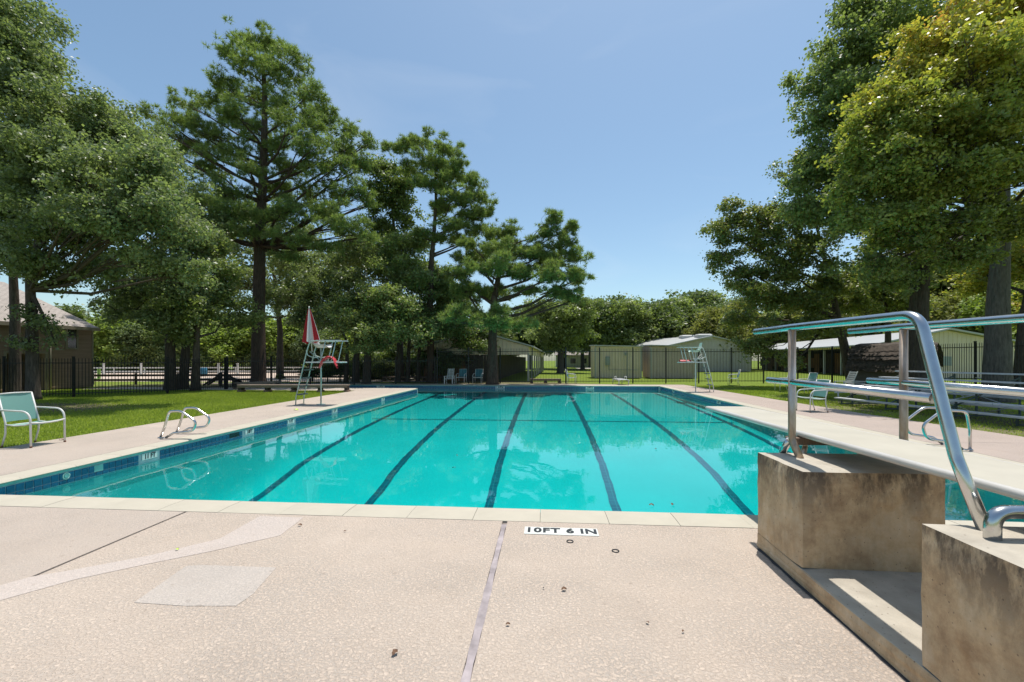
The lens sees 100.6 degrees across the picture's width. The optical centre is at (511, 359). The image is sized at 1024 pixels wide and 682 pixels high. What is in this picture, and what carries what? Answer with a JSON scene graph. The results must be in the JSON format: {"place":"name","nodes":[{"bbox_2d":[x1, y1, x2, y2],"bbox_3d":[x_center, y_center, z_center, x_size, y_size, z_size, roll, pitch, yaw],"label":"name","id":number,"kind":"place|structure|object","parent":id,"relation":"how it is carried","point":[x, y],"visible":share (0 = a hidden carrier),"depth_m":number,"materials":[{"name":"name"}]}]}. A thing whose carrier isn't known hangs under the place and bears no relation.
{"place":"outdoors","nodes":[
{"label":"outdoors","id":0,"kind":"place"},
{"bbox_2d":[0,282,99,391],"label":"brown house","id":1,"kind":"structure","parent":0,"point":[81,346],"depth_m":24.14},
{"bbox_2d":[65,329,78,349],"bbox_3d":[-25.159,-1.278,24.307,0.050,1.377,0.643,0,0,4],"label":"window","id":2,"kind":"structure","parent":1,"relation":"in","point":[73,344],"depth_m":24.33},
{"bbox_2d":[204,373,256,385],"bbox_3d":[-17.518,1.210,26.448,3.328,0.820,0.470,0,0,4],"label":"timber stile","id":3,"kind":"object","parent":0,"point":[214,379],"visible":0.44,"depth_m":26.32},
{"bbox_2d":[0,385,1023,513],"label":"pool wall","id":4,"kind":"structure","parent":0,"point":[88,481],"depth_m":8.39,"materials":[{"name":"tile"}]},
{"bbox_2d":[0,384,1023,528],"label":"pool coping","id":5,"kind":"object","parent":4,"relation":"on","point":[504,515],"visible":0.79,"depth_m":4.65,"materials":[{"name":"concrete"}]},
{"bbox_2d":[922,409,973,450],"bbox_3d":[7.821,1.263,7.637,0.844,0.752,0.087,0,0,4],"label":"grab rail","id":6,"kind":"object","parent":5,"relation":"on","point":[941,440],"visible":0.77,"depth_m":7.61,"materials":[{"name":"metal"}]},
{"bbox_2d":[0,361,1023,446],"bbox_3d":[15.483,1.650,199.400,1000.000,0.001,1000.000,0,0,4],"label":"ground","id":7,"kind":"structure","parent":0,"point":[549,372],"depth_m":29.53,"materials":[{"name":"plant"}]},
{"bbox_2d":[0,0,82,392],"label":"oak tree","id":8,"kind":"object","parent":7,"relation":"on","point":[22,46],"visible":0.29,"depth_m":17.78,"materials":[{"name":"green plant"}]},
{"bbox_2d":[54,302,93,319],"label":"background tree","id":9,"kind":"object","parent":7,"relation":"on","point":[73,309],"visible":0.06,"depth_m":65.63,"materials":[{"name":"green plant"}]},
{"bbox_2d":[0,66,223,398],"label":"oak tree","id":10,"kind":"object","parent":7,"relation":"on","point":[128,194],"visible":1,"depth_m":15.67,"materials":[{"name":"green plant"}]},
{"bbox_2d":[84,312,139,372],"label":"background tree","id":11,"kind":"object","parent":7,"relation":"on","point":[101,337],"visible":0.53,"depth_m":53.34,"materials":[{"name":"green plant"}]},
{"bbox_2d":[0,356,225,396],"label":"iron fence","id":12,"kind":"object","parent":7,"relation":"on","point":[4,363],"visible":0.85,"depth_m":19.34,"materials":[{"name":"metal"}]},
{"bbox_2d":[89,287,162,369],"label":"background tree","id":13,"kind":"object","parent":7,"relation":"on","point":[148,324],"visible":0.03,"depth_m":57.81,"materials":[{"name":"green plant"}]},
{"bbox_2d":[43,90,242,388],"bbox_3d":[-19.915,-5.840,23.166,6.038,15.119,9.638,0,0,22],"label":"oak tree","id":14,"kind":"object","parent":7,"relation":"on","point":[185,352],"visible":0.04,"depth_m":24.33,"materials":[{"name":"green plant"}]},
{"bbox_2d":[80,115,236,390],"bbox_3d":[-18.674,-5.518,21.886,7.658,14.475,6.220,0,0,4],"label":"oak tree","id":15,"kind":"object","parent":7,"relation":"on","point":[145,314],"visible":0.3,"depth_m":21.86,"materials":[{"name":"green plant"}]},
{"bbox_2d":[94,373,250,384],"bbox_3d":[-22.083,1.250,28.086,10.417,0.740,0.144,0,0,-6],"label":"rail fence","id":16,"kind":"object","parent":7,"relation":"on","point":[113,375],"visible":0.47,"depth_m":27.80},
{"bbox_2d":[0,389,353,447],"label":"grass","id":17,"kind":"structure","parent":7,"relation":"on","point":[218,401],"depth_m":14.85,"materials":[{"name":"plant"}]},
{"bbox_2d":[137,227,270,390],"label":"oak tree","id":18,"kind":"object","parent":7,"relation":"on","point":[235,318],"visible":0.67,"depth_m":22.41,"materials":[{"name":"green plant"}]},
{"bbox_2d":[94,337,342,372],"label":"undergrowth","id":19,"kind":"object","parent":7,"relation":"on","point":[247,356],"visible":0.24,"depth_m":54.62,"materials":[{"name":"green plant"}]},
{"bbox_2d":[201,324,250,370],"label":"background tree","id":20,"kind":"object","parent":7,"relation":"on","point":[231,336],"visible":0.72,"depth_m":55.55,"materials":[{"name":"green plant"}]},
{"bbox_2d":[226,315,275,363],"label":"background tree","id":21,"kind":"object","parent":7,"relation":"on","point":[244,349],"visible":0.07,"depth_m":56.53,"materials":[{"name":"green plant"}]},
{"bbox_2d":[137,13,384,381],"bbox_3d":[-16.657,-10.589,28.133,17.424,24.619,9.340,0,0,4],"label":"pine tree","id":22,"kind":"object","parent":7,"relation":"on","point":[316,117],"visible":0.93,"depth_m":27.73,"materials":[{"name":"green plant"}]},
{"bbox_2d":[94,370,438,381],"bbox_3d":[-47.738,1.642,50.447,87.000,0.001,38.800,0,0,4],"label":"sand arena","id":23,"kind":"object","parent":7,"relation":"on","point":[295,379],"visible":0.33,"depth_m":38.27},
{"bbox_2d":[97,321,151,355],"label":"background tree","id":24,"kind":"object","parent":23,"relation":"on","point":[129,333],"visible":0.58,"depth_m":54.08,"materials":[{"name":"plant"}]},
{"bbox_2d":[136,327,164,358],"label":"background tree","id":25,"kind":"object","parent":23,"relation":"on","point":[147,343],"visible":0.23,"depth_m":54.20,"materials":[{"name":"green plant"}]},
{"bbox_2d":[94,367,318,373],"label":"rail fence","id":26,"kind":"object","parent":23,"relation":"on","point":[113,371],"visible":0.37,"depth_m":48.09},
{"bbox_2d":[190,326,246,365],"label":"background tree","id":27,"kind":"object","parent":23,"relation":"on","point":[207,340],"visible":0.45,"depth_m":55.29,"materials":[{"name":"green plant"}]},
{"bbox_2d":[284,328,329,361],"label":"background tree","id":28,"kind":"object","parent":23,"relation":"on","point":[299,345],"visible":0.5,"depth_m":55.34,"materials":[{"name":"plant"}]},
{"bbox_2d":[314,328,349,361],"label":"background tree","id":29,"kind":"object","parent":23,"relation":"on","point":[331,334],"visible":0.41,"depth_m":54.70,"materials":[{"name":"green plant"}]},
{"bbox_2d":[323,363,352,381],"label":"background tree","id":30,"kind":"object","parent":23,"relation":"on","point":[340,368],"visible":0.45,"depth_m":31.55,"materials":[{"name":"plant"}]},
{"bbox_2d":[333,332,381,358],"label":"background tree","id":31,"kind":"object","parent":23,"relation":"on","point":[349,336],"visible":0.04,"depth_m":54.34,"materials":[{"name":"green plant"}]},
{"bbox_2d":[371,359,393,375],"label":"background tree","id":32,"kind":"object","parent":23,"relation":"on","point":[383,367],"visible":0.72,"depth_m":32.60,"materials":[{"name":"green plant"}]},
{"bbox_2d":[405,347,461,370],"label":"tree","id":33,"kind":"object","parent":23,"relation":"on","point":[422,356],"visible":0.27,"depth_m":32.01,"materials":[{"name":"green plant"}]},
{"bbox_2d":[183,185,360,378],"bbox_3d":[-20.875,-6.955,37.899,19.383,17.351,9.735,0,0,4],"label":"oak tree","id":34,"kind":"object","parent":7,"relation":"on","point":[248,269],"visible":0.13,"depth_m":36.78,"materials":[{"name":"green plant"}]},
{"bbox_2d":[247,314,305,363],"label":"background tree","id":35,"kind":"object","parent":7,"relation":"on","point":[271,332],"visible":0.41,"depth_m":55.72,"materials":[{"name":"green plant"}]},
{"bbox_2d":[250,246,348,381],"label":"oak tree","id":36,"kind":"object","parent":7,"relation":"on","point":[278,299],"visible":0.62,"depth_m":30.69,"materials":[{"name":"green plant"}]},
{"bbox_2d":[295,367,319,377],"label":"background tree","id":37,"kind":"object","parent":7,"relation":"on","point":[305,373],"visible":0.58,"depth_m":30.74,"materials":[{"name":"plant"}]},
{"bbox_2d":[279,370,342,381],"bbox_3d":[-14.787,1.195,31.483,4.925,0.850,0.141,0,0,0],"label":"rail fence","id":38,"kind":"object","parent":7,"relation":"on","point":[280,376],"visible":0.45,"depth_m":31.41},
{"bbox_2d":[288,227,402,381],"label":"oak tree","id":39,"kind":"object","parent":7,"relation":"on","point":[342,281],"visible":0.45,"depth_m":29.51,"materials":[{"name":"green plant"}]},
{"bbox_2d":[337,339,423,379],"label":"undergrowth","id":40,"kind":"object","parent":7,"relation":"on","point":[390,353],"visible":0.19,"depth_m":35.44,"materials":[{"name":"green plant"}]},
{"bbox_2d":[321,277,442,383],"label":"oak tree","id":41,"kind":"object","parent":7,"relation":"on","point":[370,325],"visible":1,"depth_m":26.46,"materials":[{"name":"green plant"}]},
{"bbox_2d":[336,153,440,379],"bbox_3d":[-9.840,-7.440,34.956,8.655,18.319,6.417,0,0,-24],"label":"broadleaf tree","id":42,"kind":"object","parent":7,"relation":"on","point":[398,200],"visible":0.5,"depth_m":33.59,"materials":[{"name":"green plant"}]},
{"bbox_2d":[360,221,440,382],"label":"oak tree","id":43,"kind":"object","parent":7,"relation":"on","point":[391,260],"visible":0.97,"depth_m":29.26,"materials":[{"name":"green plant"}]},
{"bbox_2d":[387,265,479,380],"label":"oak tree","id":44,"kind":"object","parent":7,"relation":"on","point":[448,332],"visible":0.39,"depth_m":30.46,"materials":[{"name":"green plant"}]},
{"bbox_2d":[378,124,498,382],"bbox_3d":[-5.114,-7.584,30.930,8.949,18.607,5.435,0,0,4],"label":"pine tree","id":45,"kind":"object","parent":7,"relation":"on","point":[449,170],"visible":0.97,"depth_m":30.48,"materials":[{"name":"green plant"}]},
{"bbox_2d":[425,357,460,381],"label":"background tree","id":46,"kind":"object","parent":7,"relation":"on","point":[451,364],"visible":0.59,"depth_m":31.00,"materials":[{"name":"green plant"}]},
{"bbox_2d":[436,350,477,368],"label":"tree","id":47,"kind":"object","parent":7,"relation":"on","point":[457,358],"visible":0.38,"depth_m":31.91,"materials":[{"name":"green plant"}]},
{"bbox_2d":[415,262,500,380],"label":"oak tree","id":48,"kind":"object","parent":7,"relation":"on","point":[478,344],"visible":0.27,"depth_m":31.56,"materials":[{"name":"green plant"}]},
{"bbox_2d":[424,330,544,380],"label":"building","id":49,"kind":"structure","parent":7,"relation":"on","point":[507,344],"depth_m":32.41,"materials":[{"name":"white metal"}]},
{"bbox_2d":[0,383,1023,681],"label":"pool deck","id":50,"kind":"structure","parent":7,"relation":"on","point":[98,595],"depth_m":2.90,"materials":[{"name":"concrete"}]},
{"bbox_2d":[0,391,65,447],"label":"patio chair","id":51,"kind":"object","parent":50,"relation":"on","point":[15,406],"visible":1,"depth_m":8.10,"materials":[{"name":"teal fabric"}]},
{"bbox_2d":[157,410,196,438],"bbox_3d":[-6.888,1.335,8.742,0.842,0.610,0.087,0,0,4],"label":"grab rail","id":52,"kind":"object","parent":50,"relation":"on","point":[178,432],"visible":0.99,"depth_m":8.72,"materials":[{"name":"metal"}]},
{"bbox_2d":[175,407,209,433],"bbox_3d":[-7.029,1.335,9.338,0.842,0.610,0.087,0,0,4],"label":"grab rail","id":53,"kind":"object","parent":50,"relation":"on","point":[197,427],"visible":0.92,"depth_m":9.32,"materials":[{"name":"metal"}]},
{"bbox_2d":[233,381,281,388],"bbox_3d":[-14.584,1.440,24.442,0.425,0.360,2.538,0,0,31],"label":"wooden bench","id":54,"kind":"object","parent":50,"relation":"on","point":[258,382],"visible":0.62,"depth_m":24.21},
{"bbox_2d":[237,384,350,391],"bbox_3d":[-11.039,1.440,21.543,5.564,0.360,0.425,0,0,0],"label":"wooden bench","id":55,"kind":"object","parent":50,"relation":"on","point":[267,387],"visible":0.92,"depth_m":21.33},
{"bbox_2d":[295,340,347,404],"bbox_3d":[-6.923,0.438,15.468,1.715,2.365,0.581,0,0,4],"label":"lifeguard chair","id":56,"kind":"object","parent":50,"relation":"on","point":[320,346],"visible":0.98,"depth_m":15.37,"materials":[{"name":"white metal"}]},
{"bbox_2d":[302,307,320,351],"bbox_3d":[-7.316,-1.118,15.499,0.590,1.678,0.592,0,0,27],"label":"umbrella","id":57,"kind":"object","parent":56,"relation":"on","point":[310,332],"visible":0.97,"depth_m":15.40,"materials":[{"name":"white fabric"}]},
{"bbox_2d":[226,356,435,388],"bbox_3d":[-10.762,0.708,26.736,11.953,1.825,1.404,0,0,-28],"label":"iron fence","id":58,"kind":"object","parent":50,"relation":"on","point":[271,373],"visible":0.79,"depth_m":26.80,"materials":[{"name":"metal"}]},
{"bbox_2d":[524,527,598,535],"bbox_3d":[0.462,1.614,4.003,0.690,0.010,0.165,0,0,4],"label":"deck depth marker","id":59,"kind":"object","parent":50,"relation":"on","point":[562,531],"visible":1,"depth_m":3.99,"materials":[{"name":"white tile"}]},
{"bbox_2d":[676,343,713,391],"bbox_3d":[9.268,0.382,21.519,1.671,2.478,0.566,0,0,4],"label":"lifeguard chair","id":60,"kind":"object","parent":50,"relation":"on","point":[698,350],"visible":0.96,"depth_m":21.36,"materials":[{"name":"white metal"}]},
{"bbox_2d":[796,379,830,412],"bbox_3d":[9.483,1.120,13.372,0.736,1.006,0.608,0,0,-4],"label":"patio chair","id":61,"kind":"object","parent":50,"relation":"on","point":[819,392],"visible":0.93,"depth_m":13.37,"materials":[{"name":"teal fabric"}]},
{"bbox_2d":[756,452,1023,681],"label":"diving stand","id":62,"kind":"object","parent":50,"relation":"on","point":[884,563],"visible":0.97,"depth_m":2.79,"materials":[{"name":"concrete"}]},
{"bbox_2d":[785,436,857,453],"bbox_3d":[2.783,0.755,3.672,0.740,0.164,0.122,0,0,4],"label":"fulcrum","id":63,"kind":"object","parent":62,"relation":"on","point":[804,442],"visible":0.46,"depth_m":3.66,"materials":[{"name":"metal"}]},
{"bbox_2d":[753,311,986,530],"bbox_3d":[2.296,0.260,3.052,0.080,1.124,2.199,0,0,4],"label":"guard rail","id":64,"kind":"object","parent":62,"relation":"on","point":[937,397],"visible":0.95,"depth_m":2.35,"materials":[{"name":"metal"}]},
{"bbox_2d":[847,313,1023,440],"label":"guard rail","id":65,"kind":"object","parent":62,"relation":"on","point":[903,382],"visible":0.78,"depth_m":3.36,"materials":[{"name":"metal"}]},
{"bbox_2d":[983,505,1023,540],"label":"handrail","id":66,"kind":"object","parent":62,"relation":"on","point":[995,518],"visible":0.94,"depth_m":1.87,"materials":[{"name":"metal"}]},
{"bbox_2d":[705,406,1023,500],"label":"diving board","id":67,"kind":"object","parent":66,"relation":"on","point":[1001,477],"visible":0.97,"depth_m":2.88,"materials":[{"name":"plastic"}]},
{"bbox_2d":[908,406,944,444],"bbox_3d":[7.961,1.263,8.129,0.844,0.752,0.087,0,0,4],"label":"grab rail","id":68,"kind":"object","parent":50,"relation":"on","point":[914,414],"visible":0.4,"depth_m":8.12,"materials":[{"name":"metal"}]},
{"bbox_2d":[434,207,597,384],"bbox_3d":[-0.045,-4.215,27.801,10.605,11.871,7.344,0,0,-23],"label":"pine tree","id":69,"kind":"object","parent":7,"relation":"on","point":[497,263],"visible":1,"depth_m":27.49,"materials":[{"name":"green plant"}]},
{"bbox_2d":[501,299,553,368],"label":"background tree","id":70,"kind":"object","parent":7,"relation":"on","point":[532,343],"visible":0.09,"depth_m":73.17,"materials":[{"name":"plant"}]},
{"bbox_2d":[513,290,605,372],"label":"tree","id":71,"kind":"object","parent":7,"relation":"on","point":[561,326],"visible":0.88,"depth_m":50.94,"materials":[{"name":"green plant"}]},
{"bbox_2d":[577,296,630,350],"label":"background tree","id":72,"kind":"object","parent":7,"relation":"on","point":[607,321],"visible":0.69,"depth_m":64.31,"materials":[{"name":"green plant"}]},
{"bbox_2d":[436,347,786,383],"bbox_3d":[7.331,0.388,29.068,24.956,2.465,0.547,0,0,-1],"label":"iron fence","id":73,"kind":"object","parent":7,"relation":"on","point":[730,351],"visible":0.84,"depth_m":28.95,"materials":[{"name":"metal"}]},
{"bbox_2d":[589,345,642,377],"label":"metal shed","id":74,"kind":"structure","parent":7,"relation":"on","point":[623,364],"depth_m":37.55,"materials":[{"name":"metal"}]},
{"bbox_2d":[605,291,634,327],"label":"background tree","id":75,"kind":"object","parent":7,"relation":"on","point":[619,297],"visible":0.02,"depth_m":72.75,"materials":[{"name":"green plant"}]},
{"bbox_2d":[613,295,668,345],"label":"background tree","id":76,"kind":"object","parent":7,"relation":"on","point":[637,334],"visible":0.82,"depth_m":65.98,"materials":[{"name":"green plant"}]},
{"bbox_2d":[643,296,688,337],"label":"background tree","id":77,"kind":"object","parent":7,"relation":"on","point":[666,315],"visible":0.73,"depth_m":67.47,"materials":[{"name":"green plant"}]},
{"bbox_2d":[640,345,698,377],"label":"metal shed","id":78,"kind":"structure","parent":7,"relation":"on","point":[649,347],"depth_m":37.11,"materials":[{"name":"metal"}]},
{"bbox_2d":[662,294,697,333],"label":"background tree","id":79,"kind":"object","parent":7,"relation":"on","point":[681,301],"visible":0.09,"depth_m":74.29,"materials":[{"name":"green plant"}]},
{"bbox_2d":[627,334,750,371],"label":"metal building","id":80,"kind":"structure","parent":7,"relation":"on","point":[710,342],"depth_m":57.38,"materials":[{"name":"metal"}]},
{"bbox_2d":[680,302,712,334],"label":"background tree","id":81,"kind":"object","parent":7,"relation":"on","point":[693,311],"visible":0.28,"depth_m":71.97,"materials":[{"name":"green plant"}]},
{"bbox_2d":[662,288,738,306],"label":"background tree","id":82,"kind":"object","parent":7,"relation":"on","point":[697,294],"visible":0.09,"depth_m":80.20,"materials":[{"name":"plant"}]},
{"bbox_2d":[680,305,723,336],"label":"background tree","id":83,"kind":"object","parent":7,"relation":"on","point":[707,316],"visible":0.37,"depth_m":60.71,"materials":[{"name":"plant"}]},
{"bbox_2d":[690,291,732,308],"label":"background tree","id":84,"kind":"object","parent":7,"relation":"on","point":[709,302],"visible":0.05,"depth_m":78.23,"materials":[{"name":"green plant"}]},
{"bbox_2d":[697,307,754,352],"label":"background tree","id":85,"kind":"object","parent":7,"relation":"on","point":[729,334],"visible":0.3,"depth_m":57.86,"materials":[{"name":"plant"}]},
{"bbox_2d":[723,297,769,339],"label":"background tree","id":86,"kind":"object","parent":7,"relation":"on","point":[737,306],"visible":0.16,"depth_m":62.31,"materials":[{"name":"plant"}]},
{"bbox_2d":[760,309,787,343],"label":"background tree","id":87,"kind":"object","parent":7,"relation":"on","point":[775,339],"visible":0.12,"depth_m":82.51,"materials":[{"name":"green plant"}]},
{"bbox_2d":[764,304,802,342],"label":"background tree","id":88,"kind":"object","parent":7,"relation":"on","point":[787,316],"visible":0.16,"depth_m":83.58,"materials":[{"name":"plant"}]},
{"bbox_2d":[696,146,871,383],"bbox_3d":[16.407,-5.455,25.569,10.067,14.350,5.395,0,0,4],"label":"oak tree","id":89,"kind":"object","parent":7,"relation":"on","point":[826,290],"visible":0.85,"depth_m":25.07,"materials":[{"name":"green plant"}]},
{"bbox_2d":[791,279,846,341],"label":"background tree","id":90,"kind":"object","parent":7,"relation":"on","point":[801,339],"visible":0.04,"depth_m":72.46,"materials":[{"name":"plant"}]},
{"bbox_2d":[766,0,956,389],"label":"oak tree","id":91,"kind":"object","parent":7,"relation":"on","point":[846,69],"visible":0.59,"depth_m":20.41,"materials":[{"name":"green plant"}]},
{"bbox_2d":[826,261,939,342],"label":"young tree","id":92,"kind":"object","parent":7,"relation":"on","point":[854,302],"visible":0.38,"depth_m":26.36,"materials":[{"name":"green plant"}]},
{"bbox_2d":[758,328,1015,377],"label":"stable barn","id":93,"kind":"structure","parent":7,"relation":"on","point":[950,336],"depth_m":39.63,"materials":[{"name":"white metal"}]},
{"bbox_2d":[828,256,954,336],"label":"background tree","id":94,"kind":"object","parent":7,"relation":"on","point":[875,324],"visible":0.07,"depth_m":57.89,"materials":[{"name":"plant"}]},
{"bbox_2d":[846,342,942,388],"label":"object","id":95,"kind":"object","parent":7,"relation":"on","point":[874,360],"visible":0.57,"depth_m":24.15,"materials":[{"name":"grey"}]},
{"bbox_2d":[822,0,992,392],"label":"oak tree","id":96,"kind":"object","parent":7,"relation":"on","point":[922,276],"visible":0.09,"depth_m":19.88,"materials":[{"name":"green plant"}]},
{"bbox_2d":[797,341,1023,387],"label":"iron fence","id":97,"kind":"object","parent":7,"relation":"on","point":[952,347],"visible":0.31,"depth_m":21.14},
{"bbox_2d":[810,0,1023,402],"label":"oak tree","id":98,"kind":"object","parent":7,"relation":"on","point":[925,116],"visible":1,"depth_m":13.72,"materials":[{"name":"green plant"}]},
{"bbox_2d":[830,370,1023,425],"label":"bleacher","id":99,"kind":"object","parent":7,"relation":"on","point":[955,403],"visible":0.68,"depth_m":12.24,"materials":[{"name":"metal"}]},
{"bbox_2d":[891,297,965,332],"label":"background tree","id":100,"kind":"object","parent":7,"relation":"on","point":[939,316],"visible":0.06,"depth_m":48.05,"materials":[{"name":"plant"}]},
{"bbox_2d":[933,290,982,332],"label":"background tree","id":101,"kind":"object","parent":7,"relation":"on","point":[953,303],"visible":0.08,"depth_m":48.90,"materials":[{"name":"plant"}]},
{"bbox_2d":[930,232,1023,302],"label":"background tree","id":102,"kind":"object","parent":7,"relation":"on","point":[946,284],"visible":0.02,"depth_m":53.86,"materials":[{"name":"plant"}]},
{"bbox_2d":[942,188,1023,396],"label":"oak tree","id":103,"kind":"object","parent":7,"relation":"on","point":[1017,258],"visible":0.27,"depth_m":20.24,"materials":[{"name":"green plant"}]},
{"bbox_2d":[951,282,1022,338],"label":"background tree","id":104,"kind":"object","parent":7,"relation":"on","point":[968,311],"visible":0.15,"depth_m":46.24,"materials":[{"name":"green plant"}]},
{"bbox_2d":[0,0,1023,360],"label":"sky","id":105,"kind":"structure","parent":0,"point":[632,120],"materials":[{"name":"blue"}]},
{"bbox_2d":[294,388,759,425],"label":"water","id":106,"kind":"structure","parent":0,"point":[552,403],"depth_m":16.86,"materials":[{"name":"liquid"}]},
{"bbox_2d":[91,416,1023,521],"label":"pool floor","id":107,"kind":"structure","parent":0,"point":[586,463],"depth_m":10.69,"materials":[{"name":"paint"}]},
{"bbox_2d":[555,352,588,366],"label":"white house","id":108,"kind":"structure","parent":0,"point":[570,360],"depth_m":94.67,"materials":[{"name":"metal"}]},
{"bbox_2d":[691,385,1023,436],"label":"grass","id":109,"kind":"structure","parent":0,"point":[766,390],"depth_m":15.46,"materials":[{"name":"plant"}]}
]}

